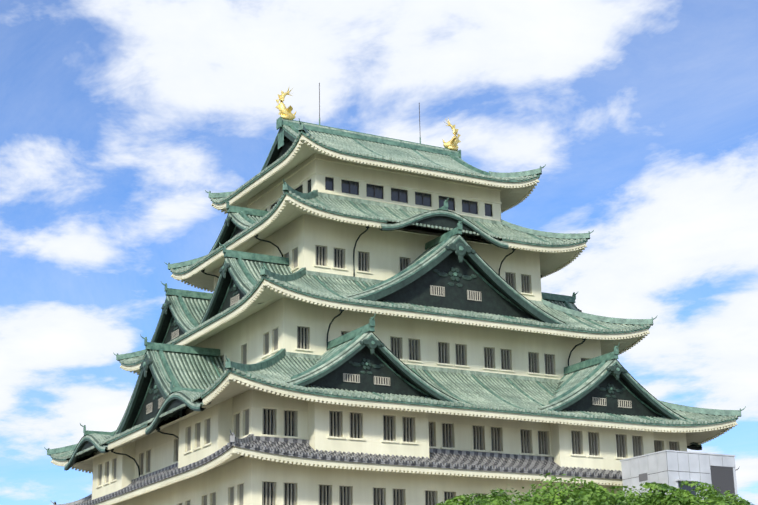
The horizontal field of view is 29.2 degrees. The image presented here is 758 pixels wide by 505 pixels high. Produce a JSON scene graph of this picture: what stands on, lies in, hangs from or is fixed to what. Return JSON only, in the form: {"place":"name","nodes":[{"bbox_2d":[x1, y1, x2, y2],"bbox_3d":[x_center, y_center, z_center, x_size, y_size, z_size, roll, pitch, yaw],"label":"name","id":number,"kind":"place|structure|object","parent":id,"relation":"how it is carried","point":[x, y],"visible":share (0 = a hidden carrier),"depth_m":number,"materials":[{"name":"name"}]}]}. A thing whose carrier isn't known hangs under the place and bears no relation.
{"place":"outdoors","nodes":[
{"label":"outdoors","id":0,"kind":"place"},
{"bbox_2d":[0,0,757,504],"label":"sky","id":1,"kind":"structure","parent":0,"point":[118,118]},
{"bbox_2d":[44,83,745,504],"bbox_3d":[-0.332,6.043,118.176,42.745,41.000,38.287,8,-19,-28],"label":"castle","id":2,"kind":"structure","parent":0,"point":[370,319],"depth_m":106.34,"materials":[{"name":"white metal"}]},
{"bbox_2d":[276,88,295,119],"bbox_3d":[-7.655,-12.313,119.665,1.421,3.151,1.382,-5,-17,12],"label":"roof ornament","id":3,"kind":"object","parent":2,"relation":"on","point":[285,113],"visible":0.96,"depth_m":119.17,"materials":[{"name":"gold metal"}]},
{"bbox_2d":[443,119,460,150],"bbox_3d":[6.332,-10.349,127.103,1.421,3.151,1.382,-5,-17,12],"label":"roof ornament","id":4,"kind":"object","parent":2,"relation":"on","point":[453,142],"visible":0.98,"depth_m":126.85,"materials":[{"name":"gold metal"}]},
{"bbox_2d":[435,493,506,504],"bbox_3d":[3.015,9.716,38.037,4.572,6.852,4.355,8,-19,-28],"label":"tree","id":5,"kind":"object","parent":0,"point":[465,499],"visible":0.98,"depth_m":38.43,"materials":[{"name":"green plant"}]},
{"bbox_2d":[472,484,549,504],"bbox_3d":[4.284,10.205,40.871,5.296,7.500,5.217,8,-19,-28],"label":"tree","id":6,"kind":"object","parent":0,"point":[504,494],"visible":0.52,"depth_m":42.34,"materials":[{"name":"green plant"}]},
{"bbox_2d":[486,472,624,504],"bbox_3d":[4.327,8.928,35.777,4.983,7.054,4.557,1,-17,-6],"label":"tree","id":7,"kind":"object","parent":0,"point":[560,497],"visible":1,"depth_m":36.09,"materials":[{"name":"green plant"}]},
{"bbox_2d":[592,485,673,504],"bbox_3d":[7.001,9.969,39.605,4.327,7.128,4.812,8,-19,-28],"label":"tree","id":8,"kind":"object","parent":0,"point":[624,498],"visible":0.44,"depth_m":39.59,"materials":[{"name":"green plant"}]},
{"bbox_2d":[585,482,705,504],"bbox_3d":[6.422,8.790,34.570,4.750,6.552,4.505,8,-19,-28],"label":"tree","id":9,"kind":"object","parent":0,"point":[677,496],"visible":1,"depth_m":34.55,"materials":[{"name":"green plant"}]},
{"bbox_2d":[620,450,737,499],"bbox_3d":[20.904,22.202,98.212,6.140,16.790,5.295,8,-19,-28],"label":"elevator tower","id":10,"kind":"structure","parent":0,"point":[673,468],"depth_m":98.60,"materials":[{"name":"metal"}]},
{"bbox_2d":[632,480,745,504],"bbox_3d":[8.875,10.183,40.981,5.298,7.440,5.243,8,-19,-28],"label":"tree","id":11,"kind":"object","parent":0,"point":[701,487],"visible":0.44,"depth_m":41.25,"materials":[{"name":"green plant"}]},
{"bbox_2d":[696,492,753,504],"bbox_3d":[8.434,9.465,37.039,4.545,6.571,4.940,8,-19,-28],"label":"tree","id":12,"kind":"object","parent":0,"point":[718,501],"visible":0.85,"depth_m":37.54,"materials":[{"name":"green plant"}]}
]}

